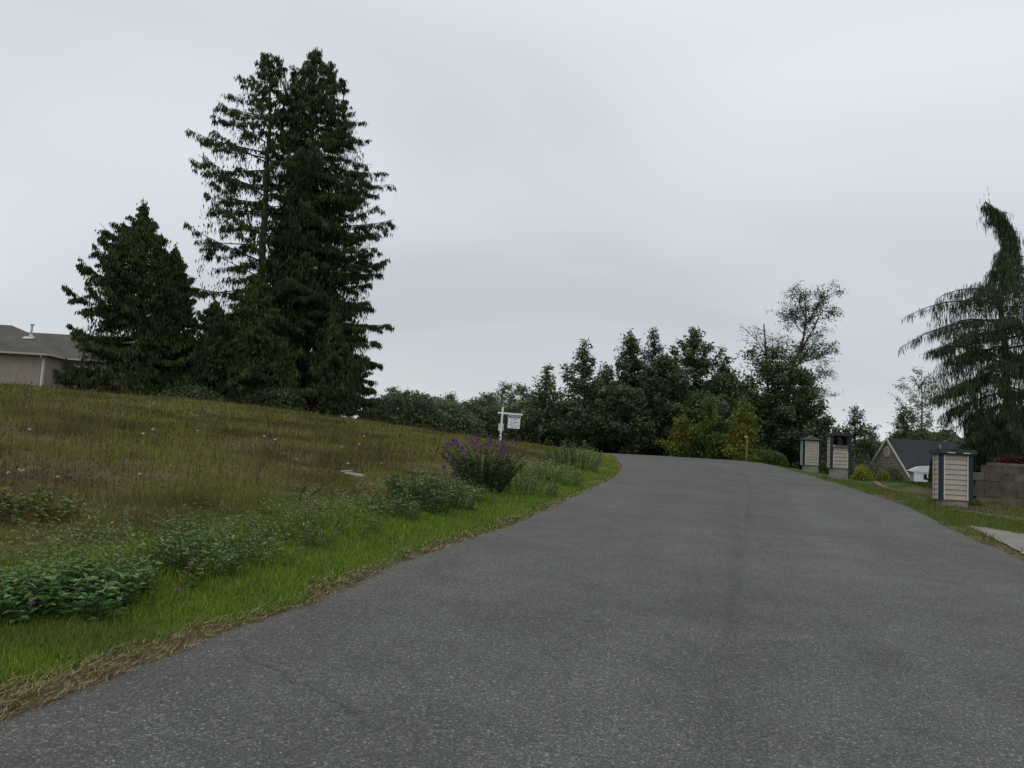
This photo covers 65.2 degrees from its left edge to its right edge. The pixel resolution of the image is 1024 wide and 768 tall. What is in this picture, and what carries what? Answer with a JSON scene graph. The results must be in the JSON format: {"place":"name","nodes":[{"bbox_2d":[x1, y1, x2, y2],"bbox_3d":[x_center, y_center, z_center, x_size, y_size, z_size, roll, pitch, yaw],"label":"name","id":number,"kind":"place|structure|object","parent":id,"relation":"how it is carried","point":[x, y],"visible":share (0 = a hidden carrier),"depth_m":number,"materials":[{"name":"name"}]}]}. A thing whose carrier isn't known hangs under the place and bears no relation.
{"place":"outdoors","nodes":[
{"label":"outdoors","id":0,"kind":"place"},
{"bbox_2d":[0,453,1023,767],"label":"road","id":1,"kind":"structure","parent":0,"point":[644,611],"depth_m":5.18,"materials":[{"name":"grey asphalt"}]},
{"bbox_2d":[0,398,1023,721],"bbox_3d":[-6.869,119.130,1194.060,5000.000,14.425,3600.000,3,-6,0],"label":"ground","id":2,"kind":"structure","parent":0,"point":[900,486],"depth_m":8.47,"materials":[{"name":"green plant"}]},
{"bbox_2d":[24,600,34,623],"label":"knapweed","id":3,"kind":"object","parent":2,"relation":"on","point":[32,601],"visible":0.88,"depth_m":4.82,"materials":[{"name":"plant"}]},
{"bbox_2d":[0,567,65,624],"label":"weed clump","id":4,"kind":"object","parent":2,"relation":"on","point":[9,600],"visible":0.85,"depth_m":4.92,"materials":[{"name":"green plant"}]},
{"bbox_2d":[0,484,84,525],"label":"weed clump","id":5,"kind":"object","parent":2,"relation":"on","point":[45,508],"visible":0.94,"depth_m":7.22,"materials":[{"name":"green plant"}]},
{"bbox_2d":[12,558,145,621],"bbox_3d":[-2.859,1.339,5.259,0.822,0.368,0.711,2,-6,17],"label":"weed clump","id":6,"kind":"object","parent":2,"relation":"on","point":[86,586],"visible":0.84,"depth_m":5.16,"materials":[{"name":"green plant"}]},
{"bbox_2d":[0,324,211,387],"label":"house","id":7,"kind":"structure","parent":2,"relation":"on","point":[35,358],"depth_m":65.09,"materials":[{"name":"beige"}]},
{"bbox_2d":[72,554,164,605],"bbox_3d":[-2.764,1.370,5.653,0.599,0.322,0.587,3,-6,0],"label":"weed clump","id":8,"kind":"object","parent":2,"relation":"on","point":[133,567],"visible":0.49,"depth_m":5.65,"materials":[{"name":"green plant"}]},
{"bbox_2d":[52,199,194,396],"bbox_3d":[-20.747,-4.503,43.585,7.362,11.600,7.261,0,-6,32],"label":"young cedar tree","id":9,"kind":"object","parent":2,"relation":"on","point":[132,286],"visible":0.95,"depth_m":42.12,"materials":[{"name":"green plant"}]},
{"bbox_2d":[104,547,208,589],"bbox_3d":[-2.690,1.414,6.170,0.759,0.285,0.580,3,-6,0],"label":"weed clump","id":10,"kind":"object","parent":2,"relation":"on","point":[198,571],"visible":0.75,"depth_m":6.22,"materials":[{"name":"green plant"}]},
{"bbox_2d":[152,242,198,383],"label":"young cedar tree","id":11,"kind":"object","parent":2,"relation":"on","point":[181,280],"visible":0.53,"depth_m":44.10,"materials":[{"name":"green plant"}]},
{"bbox_2d":[159,384,226,401],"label":"shrub","id":12,"kind":"object","parent":2,"relation":"on","point":[190,391],"visible":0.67,"depth_m":40.73,"materials":[{"name":"green plant"}]},
{"bbox_2d":[138,522,251,577],"bbox_3d":[-2.587,1.363,6.597,0.855,0.427,0.807,3,-6,0],"label":"weed clump","id":13,"kind":"object","parent":2,"relation":"on","point":[195,552],"visible":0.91,"depth_m":6.53,"materials":[{"name":"green plant"}]},
{"bbox_2d":[184,300,262,403],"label":"young cedar tree","id":14,"kind":"object","parent":2,"relation":"on","point":[208,342],"visible":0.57,"depth_m":42.98,"materials":[{"name":"green plant"}]},
{"bbox_2d":[183,51,304,392],"bbox_3d":[-15.807,-9.213,47.007,7.519,21.508,7.596,7,-7,-37],"label":"cedar tree","id":15,"kind":"object","parent":2,"relation":"on","point":[233,186],"visible":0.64,"depth_m":46.37,"materials":[{"name":"green plant"}]},
{"bbox_2d":[5,383,486,495],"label":"wildflowers","id":16,"kind":"object","parent":2,"relation":"on","point":[20,470],"visible":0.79,"depth_m":13.63,"materials":[{"name":"white plant"}]},
{"bbox_2d":[194,527,305,567],"bbox_3d":[-2.395,1.472,7.215,0.879,0.314,0.864,-2,-7,42],"label":"weed clump","id":17,"kind":"object","parent":2,"relation":"on","point":[252,544],"visible":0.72,"depth_m":7.18,"materials":[{"name":"green plant"}]},
{"bbox_2d":[214,273,317,405],"bbox_3d":[-13.105,-2.219,43.185,5.284,7.656,5.088,6,-6,-27],"label":"young cedar tree","id":18,"kind":"object","parent":2,"relation":"on","point":[256,308],"visible":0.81,"depth_m":42.58,"materials":[{"name":"green plant"}]},
{"bbox_2d":[246,387,304,412],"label":"shrub","id":19,"kind":"object","parent":2,"relation":"on","point":[288,397],"visible":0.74,"depth_m":41.13,"materials":[{"name":"green plant"}]},
{"bbox_2d":[0,375,589,612],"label":"meadow grass","id":20,"kind":"structure","parent":2,"relation":"on","point":[260,429],"depth_m":13.38,"materials":[{"name":"green plant"}]},
{"bbox_2d":[251,515,340,546],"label":"weed clump","id":21,"kind":"object","parent":2,"relation":"on","point":[317,534],"visible":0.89,"depth_m":8.25,"materials":[{"name":"green plant"}]},
{"bbox_2d":[0,446,599,617],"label":"verge weeds","id":22,"kind":"object","parent":2,"relation":"on","point":[81,547],"visible":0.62,"depth_m":7.19,"materials":[{"name":"green plant"}]},
{"bbox_2d":[298,482,306,500],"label":"dry stalk","id":23,"kind":"object","parent":2,"relation":"on","point":[305,486],"visible":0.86,"depth_m":10.39,"materials":[{"name":"brown plant"}]},
{"bbox_2d":[0,448,620,716],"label":"verge grass","id":24,"kind":"structure","parent":2,"relation":"on","point":[97,625],"depth_m":6.42,"materials":[{"name":"green plant"}]},
{"bbox_2d":[0,453,624,722],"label":"dead straw","id":25,"kind":"object","parent":2,"relation":"on","point":[108,662],"visible":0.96,"depth_m":4.79,"materials":[{"name":"brown plant"}]},
{"bbox_2d":[250,143,375,388],"bbox_3d":[-12.099,-6.838,50.020,7.738,18.108,7.686,-1,-7,37],"label":"cedar tree","id":26,"kind":"object","parent":2,"relation":"on","point":[323,257],"visible":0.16,"depth_m":48.03,"materials":[{"name":"green plant"}]},
{"bbox_2d":[298,501,336,510],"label":"dry stalk","id":27,"kind":"object","parent":2,"relation":"on","point":[320,508],"visible":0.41,"depth_m":9.86,"materials":[{"name":"brown plant"}]},
{"bbox_2d":[307,478,335,497],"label":"dry stalk","id":28,"kind":"object","parent":2,"relation":"on","point":[320,487],"visible":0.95,"depth_m":10.78,"materials":[{"name":"brown plant"}]},
{"bbox_2d":[257,47,395,412],"bbox_3d":[-11.006,-9.459,48.819,8.564,23.094,9.353,7,-6,-30],"label":"cedar tree","id":29,"kind":"object","parent":2,"relation":"on","point":[312,99],"visible":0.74,"depth_m":47.54,"materials":[{"name":"green plant"}]},
{"bbox_2d":[305,309,378,417],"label":"young cedar tree","id":30,"kind":"object","parent":2,"relation":"on","point":[332,396],"visible":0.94,"depth_m":44.15,"materials":[{"name":"green plant"}]},
{"bbox_2d":[302,508,385,536],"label":"weed clump","id":31,"kind":"object","parent":2,"relation":"on","point":[339,518],"visible":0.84,"depth_m":9.22,"materials":[{"name":"green plant"}]},
{"bbox_2d":[341,470,364,476],"bbox_3d":[-2.554,1.424,12.799,0.392,0.098,0.124,2,-6,11],"label":"wood scrap","id":32,"kind":"object","parent":2,"relation":"on","point":[356,474],"visible":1,"depth_m":12.75,"materials":[{"name":"paint"}]},
{"bbox_2d":[355,492,424,521],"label":"weed clump","id":33,"kind":"object","parent":2,"relation":"on","point":[405,510],"visible":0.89,"depth_m":10.60,"materials":[{"name":"green plant"}]},
{"bbox_2d":[379,386,402,416],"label":"distant tree","id":34,"kind":"object","parent":2,"relation":"on","point":[392,390],"visible":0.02,"depth_m":99.12,"materials":[{"name":"green plant"}]},
{"bbox_2d":[357,387,456,432],"bbox_3d":[-6.973,1.656,52.072,7.026,2.990,3.009,3,-6,0],"label":"shrub","id":35,"kind":"object","parent":2,"relation":"on","point":[389,406],"visible":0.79,"depth_m":51.34,"materials":[{"name":"green plant"}]},
{"bbox_2d":[379,467,459,515],"bbox_3d":[-1.329,1.538,11.484,1.188,0.668,1.012,3,-6,0],"label":"weed clump","id":36,"kind":"object","parent":2,"relation":"on","point":[398,485],"visible":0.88,"depth_m":11.38,"materials":[{"name":"green plant"}]},
{"bbox_2d":[430,394,446,402],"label":"distant tree","id":37,"kind":"object","parent":2,"relation":"on","point":[441,400],"depth_m":93.88,"materials":[{"name":"green plant"}]},
{"bbox_2d":[394,399,486,436],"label":"shrub","id":38,"kind":"object","parent":2,"relation":"on","point":[461,420],"visible":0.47,"depth_m":52.41,"materials":[{"name":"green plant"}]},
{"bbox_2d":[409,470,482,509],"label":"weed clump","id":39,"kind":"object","parent":2,"relation":"on","point":[457,500],"visible":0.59,"depth_m":12.15,"materials":[{"name":"green plant"}]},
{"bbox_2d":[364,400,534,439],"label":"woodland","id":40,"kind":"object","parent":2,"relation":"on","point":[509,408],"visible":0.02,"depth_m":86.17,"materials":[{"name":"green plant"}]},
{"bbox_2d":[442,391,460,402],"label":"distant tree","id":41,"kind":"object","parent":2,"relation":"on","point":[452,397],"visible":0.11,"depth_m":100.76,"materials":[{"name":"green plant"}]},
{"bbox_2d":[434,475,496,503],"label":"weed clump","id":42,"kind":"object","parent":2,"relation":"on","point":[474,491],"visible":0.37,"depth_m":13.36,"materials":[{"name":"green plant"}]},
{"bbox_2d":[470,396,487,403],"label":"distant tree","id":43,"kind":"object","parent":2,"relation":"on","point":[482,399],"visible":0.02,"depth_m":101.99,"materials":[{"name":"green plant"}]},
{"bbox_2d":[437,435,528,493],"bbox_3d":[-0.541,1.494,15.091,1.706,1.123,1.682,3,-6,0],"label":"butterfly bush","id":44,"kind":"object","parent":2,"relation":"on","point":[498,477],"visible":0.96,"depth_m":14.83,"materials":[{"name":"green plant"}]},
{"bbox_2d":[448,399,520,441],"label":"shrub","id":45,"kind":"object","parent":2,"relation":"on","point":[486,415],"visible":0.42,"depth_m":54.48,"materials":[{"name":"green plant"}]},
{"bbox_2d":[475,391,502,409],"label":"distant tree","id":46,"kind":"object","parent":2,"relation":"on","point":[490,400],"visible":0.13,"depth_m":95.59,"materials":[{"name":"green plant"}]},
{"bbox_2d":[494,380,519,406],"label":"distant tree","id":47,"kind":"object","parent":2,"relation":"on","point":[501,398],"visible":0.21,"depth_m":102.99,"materials":[{"name":"green plant"}]},
{"bbox_2d":[498,407,522,439],"bbox_3d":[-0.147,2.117,39.031,1.220,1.938,0.166,5,-6,-4],"label":"real estate sign","id":48,"kind":"object","parent":2,"relation":"on","point":[514,422],"visible":0.99,"depth_m":39.03,"materials":[{"name":"white"}]},
{"bbox_2d":[502,381,534,403],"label":"distant tree","id":49,"kind":"object","parent":2,"relation":"on","point":[522,389],"visible":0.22,"depth_m":96.90,"materials":[{"name":"green plant"}]},
{"bbox_2d":[490,469,558,496],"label":"weed clump","id":50,"kind":"object","parent":2,"relation":"on","point":[516,482],"visible":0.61,"depth_m":15.96,"materials":[{"name":"green plant"}]},
{"bbox_2d":[497,405,557,445],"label":"broadleaf tree","id":51,"kind":"object","parent":2,"relation":"on","point":[529,423],"visible":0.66,"depth_m":55.85,"materials":[{"name":"green plant"}]},
{"bbox_2d":[515,363,571,440],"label":"poplar tree","id":52,"kind":"object","parent":2,"relation":"on","point":[543,399],"visible":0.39,"depth_m":57.88,"materials":[{"name":"green plant"}]},
{"bbox_2d":[518,462,588,486],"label":"weed clump","id":53,"kind":"object","parent":2,"relation":"on","point":[556,475],"visible":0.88,"depth_m":18.88,"materials":[{"name":"green plant"}]},
{"bbox_2d":[537,397,607,449],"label":"broadleaf tree","id":54,"kind":"object","parent":2,"relation":"on","point":[573,424],"visible":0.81,"depth_m":54.93,"materials":[{"name":"green plant"}]},
{"bbox_2d":[545,439,603,471],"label":"weed clump","id":55,"kind":"object","parent":2,"relation":"on","point":[573,461],"visible":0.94,"depth_m":24.46,"materials":[{"name":"green plant"}]},
{"bbox_2d":[551,337,617,452],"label":"poplar tree","id":56,"kind":"object","parent":2,"relation":"on","point":[585,370],"visible":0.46,"depth_m":59.77,"materials":[{"name":"green plant"}]},
{"bbox_2d":[591,361,620,452],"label":"poplar tree","id":57,"kind":"object","parent":2,"relation":"on","point":[608,378],"visible":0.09,"depth_m":64.04,"materials":[{"name":"green plant"}]},
{"bbox_2d":[584,381,663,454],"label":"broadleaf tree","id":58,"kind":"object","parent":2,"relation":"on","point":[634,435],"visible":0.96,"depth_m":55.58,"materials":[{"name":"green plant"}]},
{"bbox_2d":[606,328,656,454],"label":"broadleaf tree","id":59,"kind":"object","parent":2,"relation":"on","point":[630,364],"visible":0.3,"depth_m":61.95,"materials":[{"name":"green plant"}]},
{"bbox_2d":[638,327,668,454],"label":"poplar tree","id":60,"kind":"object","parent":2,"relation":"on","point":[653,337],"visible":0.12,"depth_m":66.47,"materials":[{"name":"green plant"}]},
{"bbox_2d":[636,353,698,456],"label":"broadleaf tree","id":61,"kind":"object","parent":2,"relation":"on","point":[665,391],"visible":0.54,"depth_m":58.34,"materials":[{"name":"green plant"}]},
{"bbox_2d":[651,410,699,457],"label":"young maple tree","id":62,"kind":"object","parent":2,"relation":"on","point":[681,433],"visible":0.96,"depth_m":51.84,"materials":[{"name":"green plant"}]},
{"bbox_2d":[653,326,733,456],"bbox_3d":[14.700,0.947,62.228,7.710,11.088,7.246,5,-6,-17],"label":"broadleaf tree","id":63,"kind":"object","parent":2,"relation":"on","point":[696,367],"visible":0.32,"depth_m":61.76,"materials":[{"name":"green plant"}]},
{"bbox_2d":[662,387,749,459],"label":"broadleaf tree","id":64,"kind":"object","parent":2,"relation":"on","point":[690,414],"visible":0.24,"depth_m":55.75,"materials":[{"name":"green plant"}]},
{"bbox_2d":[689,395,731,459],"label":"young maple tree","id":65,"kind":"object","parent":2,"relation":"on","point":[705,446],"visible":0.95,"depth_m":51.74,"materials":[{"name":"green plant"}]},
{"bbox_2d":[700,344,753,448],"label":"broadleaf tree","id":66,"kind":"object","parent":2,"relation":"on","point":[722,366],"visible":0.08,"depth_m":63.33,"materials":[{"name":"green plant"}]},
{"bbox_2d":[713,397,767,460],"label":"young maple tree","id":67,"kind":"object","parent":2,"relation":"on","point":[737,450],"visible":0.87,"depth_m":50.81,"materials":[{"name":"green plant"}]},
{"bbox_2d":[518,380,963,471],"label":"woodland edge","id":68,"kind":"object","parent":2,"relation":"on","point":[952,434],"visible":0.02,"depth_m":81.97,"materials":[{"name":"green plant"}]},
{"bbox_2d":[711,372,773,459],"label":"broadleaf tree","id":69,"kind":"object","parent":2,"relation":"on","point":[729,378],"visible":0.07,"depth_m":59.87,"materials":[{"name":"green plant"}]},
{"bbox_2d":[744,436,747,460],"bbox_3d":[13.412,3.815,45.920,0.195,1.700,0.160,3,-6,0],"label":"marker post","id":70,"kind":"object","parent":2,"relation":"on","point":[746,437],"visible":0.93,"depth_m":45.90,"materials":[{"name":"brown wood"}]},
{"bbox_2d":[750,455,760,462],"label":"grass tuft","id":71,"kind":"object","parent":2,"relation":"on","point":[755,458],"visible":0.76,"depth_m":44.74,"materials":[{"name":"green plant"}]},
{"bbox_2d":[738,323,793,447],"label":"dead tree","id":72,"kind":"object","parent":2,"relation":"on","point":[765,342],"visible":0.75,"depth_m":59.16,"materials":[{"name":"wood"}]},
{"bbox_2d":[748,449,788,466],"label":"garden bush","id":73,"kind":"object","parent":2,"relation":"on","point":[771,457],"visible":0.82,"depth_m":44.76,"materials":[{"name":"green plant"}]},
{"bbox_2d":[717,339,832,468],"bbox_3d":[18.617,3.499,57.958,8.756,13.572,8.425,3,-6,0],"label":"maple tree","id":74,"kind":"object","parent":2,"relation":"on","point":[764,399],"visible":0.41,"depth_m":57.66,"materials":[{"name":"green plant"}]},
{"bbox_2d":[763,335,794,417],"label":"dead tree","id":75,"kind":"object","parent":2,"relation":"on","point":[774,355],"visible":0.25,"depth_m":59.19,"materials":[{"name":"grey wood"}]},
{"bbox_2d":[753,364,840,474],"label":"maple tree","id":76,"kind":"object","parent":2,"relation":"on","point":[801,400],"visible":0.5,"depth_m":55.54,"materials":[{"name":"green plant"}]},
{"bbox_2d":[765,279,848,402],"bbox_3d":[22.127,1.329,59.584,5.595,18.634,4.259,5,-6,-16],"label":"alder tree","id":77,"kind":"object","parent":2,"relation":"on","point":[800,347],"visible":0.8,"depth_m":59.71,"materials":[{"name":"green plant"}]},
{"bbox_2d":[799,436,821,472],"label":"mailbox pillar","id":78,"kind":"structure","parent":2,"relation":"on","point":[810,453],"depth_m":36.20,"materials":[{"name":"wood"}]},
{"bbox_2d":[825,433,852,479],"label":"mailbox pillar","id":79,"kind":"structure","parent":2,"relation":"on","point":[838,455],"depth_m":30.21,"materials":[{"name":"wood"}]},
{"bbox_2d":[823,424,867,475],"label":"alder tree","id":80,"kind":"object","parent":2,"relation":"on","point":[855,455],"visible":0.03,"depth_m":57.71,"materials":[{"name":"green plant"}]},
{"bbox_2d":[828,443,879,473],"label":"garden bush","id":81,"kind":"object","parent":2,"relation":"on","point":[855,464],"visible":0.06,"depth_m":41.61,"materials":[{"name":"green plant"}]},
{"bbox_2d":[840,404,879,477],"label":"alder tree","id":82,"kind":"object","parent":2,"relation":"on","point":[855,432],"visible":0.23,"depth_m":61.83,"materials":[{"name":"green plant"}]},
{"bbox_2d":[851,463,873,480],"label":"garden bush","id":83,"kind":"object","parent":2,"relation":"on","point":[859,474],"visible":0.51,"depth_m":37.20,"materials":[{"name":"yellow plant"}]},
{"bbox_2d":[856,423,881,465],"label":"alder tree","id":84,"kind":"object","parent":2,"relation":"on","point":[870,451],"visible":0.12,"depth_m":65.72,"materials":[{"name":"green plant"}]},
{"bbox_2d":[863,459,886,479],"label":"garden bush","id":85,"kind":"object","parent":2,"relation":"on","point":[875,470],"visible":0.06,"depth_m":40.19,"materials":[{"name":"green plant"}]},
{"bbox_2d":[875,469,891,481],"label":"garden bush","id":86,"kind":"object","parent":2,"relation":"on","point":[880,477],"visible":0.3,"depth_m":36.76,"materials":[{"name":"green plant"}]},
{"bbox_2d":[883,464,905,481],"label":"garden bush","id":87,"kind":"object","parent":2,"relation":"on","point":[893,474],"visible":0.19,"depth_m":37.75,"materials":[{"name":"green plant"}]},
{"bbox_2d":[872,481,922,500],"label":"footpath","id":88,"kind":"structure","parent":2,"relation":"on","point":[878,483],"depth_m":29.95,"materials":[{"name":"grey concrete"}]},
{"bbox_2d":[872,403,927,453],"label":"alder tree","id":89,"kind":"object","parent":2,"relation":"on","point":[905,426],"visible":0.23,"depth_m":75.70,"materials":[{"name":"green plant"}]},
{"bbox_2d":[881,480,931,488],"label":"lawn grass","id":90,"kind":"structure","parent":2,"relation":"on","point":[925,484],"depth_m":30.85,"materials":[{"name":"green plant"}]},
{"bbox_2d":[866,437,958,480],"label":"house","id":91,"kind":"structure","parent":2,"relation":"on","point":[904,455],"depth_m":61.86,"materials":[{"name":"grey"}]},
{"bbox_2d":[907,466,928,481],"bbox_3d":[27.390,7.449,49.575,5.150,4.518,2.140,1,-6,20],"label":"camper","id":92,"kind":"object","parent":2,"relation":"on","point":[919,473],"visible":0.13,"depth_m":49.48,"materials":[{"name":"white plastic"}]},
{"bbox_2d":[886,366,973,442],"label":"alder tree","id":93,"kind":"object","parent":2,"relation":"on","point":[927,423],"visible":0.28,"depth_m":78.14,"materials":[{"name":"green plant"}]},
{"bbox_2d":[928,458,931,481],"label":"garden bush","id":94,"kind":"object","parent":2,"relation":"on","point":[930,473],"visible":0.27,"depth_m":33.87,"materials":[{"name":"green plant"}]},
{"bbox_2d":[929,448,976,507],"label":"mailbox pillar","id":95,"kind":"structure","parent":2,"relation":"on","point":[952,477],"depth_m":19.69,"materials":[{"name":"wood"}]},
{"bbox_2d":[898,187,1023,470],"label":"weeping cedar tree","id":96,"kind":"object","parent":2,"relation":"on","point":[989,437],"visible":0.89,"depth_m":27.52,"materials":[{"name":"green plant"}]},
{"bbox_2d":[968,499,984,505],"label":"clump","id":97,"kind":"object","parent":2,"relation":"on","point":[976,501],"visible":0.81,"depth_m":20.36,"materials":[{"name":"green plant"}]},
{"bbox_2d":[956,427,1001,471],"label":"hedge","id":98,"kind":"object","parent":2,"relation":"on","point":[959,442],"visible":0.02,"depth_m":30.70,"materials":[{"name":"green plant"}]},
{"bbox_2d":[973,463,1023,505],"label":"retaining wall","id":99,"kind":"structure","parent":2,"relation":"on","point":[994,479],"depth_m":21.60,"materials":[{"name":"concrete"}]},
{"bbox_2d":[990,454,1023,463],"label":"garden bush","id":100,"kind":"object","parent":2,"relation":"on","point":[1011,460],"visible":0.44,"depth_m":23.45,"materials":[{"name":"red plant"}]},
{"bbox_2d":[0,0,1023,441],"label":"sky","id":101,"kind":"structure","parent":0,"point":[563,173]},
{"bbox_2d":[814,475,1023,554],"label":"shoulder grass","id":102,"kind":"structure","parent":0,"point":[954,517],"depth_m":17.92,"materials":[{"name":"green plant"}]},
{"bbox_2d":[955,509,1022,520],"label":"path","id":103,"kind":"structure","parent":0,"point":[993,514],"depth_m":17.84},
{"bbox_2d":[970,526,1023,553],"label":"driveway","id":104,"kind":"structure","parent":0,"point":[1016,542],"depth_m":13.56,"materials":[{"name":"grey concrete"}]}
]}

